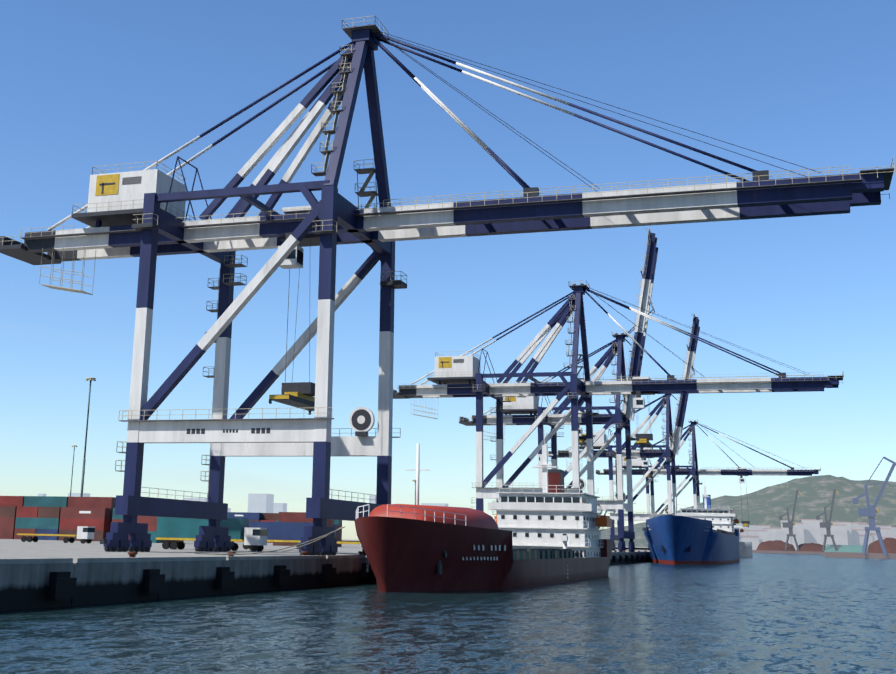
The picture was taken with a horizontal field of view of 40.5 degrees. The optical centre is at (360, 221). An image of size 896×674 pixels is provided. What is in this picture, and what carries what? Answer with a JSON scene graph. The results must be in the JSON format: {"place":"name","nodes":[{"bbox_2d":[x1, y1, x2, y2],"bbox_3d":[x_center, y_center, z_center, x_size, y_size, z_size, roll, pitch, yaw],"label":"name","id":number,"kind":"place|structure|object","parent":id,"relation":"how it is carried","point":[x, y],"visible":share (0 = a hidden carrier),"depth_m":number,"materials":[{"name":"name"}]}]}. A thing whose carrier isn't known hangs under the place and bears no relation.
{"place":"outdoors","nodes":[
{"label":"outdoors","id":0,"kind":"place"},
{"bbox_2d":[38,493,447,512],"bbox_3d":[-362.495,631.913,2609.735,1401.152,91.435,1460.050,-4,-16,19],"label":"buildings","id":1,"kind":"structure","parent":0,"point":[261,503],"depth_m":1802.88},
{"bbox_2d":[0,539,649,558],"bbox_3d":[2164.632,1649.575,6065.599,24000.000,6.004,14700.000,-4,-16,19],"label":"ground","id":2,"kind":"structure","parent":0,"point":[14,549],"depth_m":141.46,"materials":[{"name":"concrete"}]},
{"bbox_2d":[17,526,94,543],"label":"flatbed truck","id":3,"kind":"object","parent":2,"relation":"on","point":[85,534],"visible":1,"depth_m":220.28,"materials":[{"name":"yellow paint"}]},
{"bbox_2d":[0,496,115,540],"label":"container stack","id":4,"kind":"object","parent":2,"relation":"on","point":[45,515],"visible":0.77,"depth_m":292.69,"materials":[{"name":"red metal"}]},
{"bbox_2d":[112,508,183,542],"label":"container stack","id":5,"kind":"object","parent":2,"relation":"on","point":[151,521],"visible":0.1,"depth_m":283.45,"materials":[{"name":"red metal"}]},
{"bbox_2d":[156,517,267,551],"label":"container truck","id":6,"kind":"object","parent":2,"relation":"on","point":[240,530],"visible":0.83,"depth_m":158.13,"materials":[{"name":"yellow paint"}]},
{"bbox_2d":[184,512,278,542],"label":"container stack","id":7,"kind":"object","parent":2,"relation":"on","point":[265,517],"visible":0.04,"depth_m":435.08,"materials":[{"name":"metal"}]},
{"bbox_2d":[70,377,415,504],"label":"light poles","id":8,"kind":"object","parent":2,"relation":"on","point":[84,459],"visible":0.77,"depth_m":319.81,"materials":[{"name":"metal"}]},
{"bbox_2d":[243,521,335,548],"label":"container truck","id":9,"kind":"object","parent":2,"relation":"on","point":[285,531],"visible":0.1,"depth_m":180.38,"materials":[{"name":"yellow paint"}]},
{"bbox_2d":[273,512,341,546],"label":"container stack","id":10,"kind":"object","parent":2,"relation":"on","point":[294,517],"visible":0.27,"depth_m":287.37,"materials":[{"name":"red metal"}]},
{"bbox_2d":[0,550,650,610],"bbox_3d":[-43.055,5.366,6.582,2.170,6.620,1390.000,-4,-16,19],"label":"quay wall","id":11,"kind":"structure","parent":2,"relation":"on","point":[30,583],"depth_m":85.62,"materials":[{"name":"concrete"}]},
{"bbox_2d":[195,526,344,554],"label":"mooring lines","id":12,"kind":"object","parent":11,"relation":"on","point":[278,549],"visible":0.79,"depth_m":103.30,"materials":[{"name":"fabric"}]},
{"bbox_2d":[337,541,360,543],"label":"truck trailer","id":13,"kind":"object","parent":2,"relation":"on","point":[339,542],"depth_m":166.41,"materials":[{"name":"yellow paint"}]},
{"bbox_2d":[0,15,895,554],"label":"gantry crane","id":14,"kind":"object","parent":2,"relation":"on","point":[142,215],"visible":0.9,"depth_m":137.56,"materials":[{"name":"metal"}]},
{"bbox_2d":[459,228,657,551],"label":"gantry crane","id":15,"kind":"object","parent":2,"relation":"on","point":[620,419],"visible":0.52,"depth_m":352.62,"materials":[{"name":"metal"}]},
{"bbox_2d":[393,280,843,515],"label":"gantry crane","id":16,"kind":"object","parent":2,"relation":"on","point":[458,376],"visible":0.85,"depth_m":282.15,"materials":[{"name":"metal"}]},
{"bbox_2d":[548,313,699,549],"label":"gantry crane","id":17,"kind":"object","parent":2,"relation":"on","point":[660,453],"visible":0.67,"depth_m":477.93,"materials":[{"name":"metal"}]},
{"bbox_2d":[596,419,820,549],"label":"gantry crane","id":18,"kind":"object","parent":2,"relation":"on","point":[694,471],"visible":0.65,"depth_m":584.22,"materials":[{"name":"metal"}]},
{"bbox_2d":[0,541,895,673],"bbox_3d":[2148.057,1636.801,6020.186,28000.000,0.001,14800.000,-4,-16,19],"label":"water","id":19,"kind":"structure","parent":0,"point":[767,613],"depth_m":63.13,"materials":[{"name":"teal liquid"}]},
{"bbox_2d":[354,430,613,591],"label":"ship","id":20,"kind":"object","parent":19,"relation":"on","point":[551,534],"visible":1,"depth_m":117.48,"materials":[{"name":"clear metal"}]},
{"bbox_2d":[642,480,739,563],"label":"cargo ship","id":21,"kind":"object","parent":19,"relation":"in","point":[706,534],"visible":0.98,"depth_m":328.54,"materials":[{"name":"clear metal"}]},
{"bbox_2d":[729,507,752,557],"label":"grey coaster ship","id":22,"kind":"object","parent":19,"relation":"on","point":[745,549],"visible":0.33,"depth_m":621.20,"materials":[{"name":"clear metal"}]},
{"bbox_2d":[824,552,895,558],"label":"distant quay","id":23,"kind":"structure","parent":19,"relation":"in","point":[859,555],"depth_m":800.69,"materials":[{"name":"grey concrete"}]},
{"bbox_2d":[852,457,895,554],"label":"harbour crane","id":24,"kind":"object","parent":23,"relation":"on","point":[870,511],"visible":1,"depth_m":808.03,"materials":[{"name":"paint"}]},
{"bbox_2d":[0,0,895,539],"label":"sky","id":25,"kind":"structure","parent":0,"point":[85,84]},
{"bbox_2d":[601,475,895,546],"bbox_3d":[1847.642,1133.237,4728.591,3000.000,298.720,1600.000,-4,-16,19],"label":"hill","id":26,"kind":"structure","parent":0,"point":[768,505],"depth_m":4320.71,"materials":[{"name":"green plant"}]},
{"bbox_2d":[738,519,895,549],"bbox_3d":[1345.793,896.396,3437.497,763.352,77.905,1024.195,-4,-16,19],"label":"town buildings","id":27,"kind":"structure","parent":0,"point":[812,531],"depth_m":3033.78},
{"bbox_2d":[752,550,895,554],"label":"distant quay","id":28,"kind":"structure","parent":0,"point":[786,552],"depth_m":1364.51,"materials":[{"name":"grey concrete"}]},
{"bbox_2d":[779,490,800,549],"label":"harbour crane","id":29,"kind":"object","parent":28,"relation":"on","point":[789,524],"visible":0.92,"depth_m":1389.00,"materials":[{"name":"paint"}]},
{"bbox_2d":[756,538,895,552],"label":"stockpiles","id":30,"kind":"object","parent":28,"relation":"on","point":[872,547],"visible":0.92,"depth_m":1369.32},
{"bbox_2d":[816,489,838,550],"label":"harbour crane","id":31,"kind":"object","parent":28,"relation":"on","point":[826,524],"visible":0.94,"depth_m":1375.76,"materials":[{"name":"paint"}]}
]}

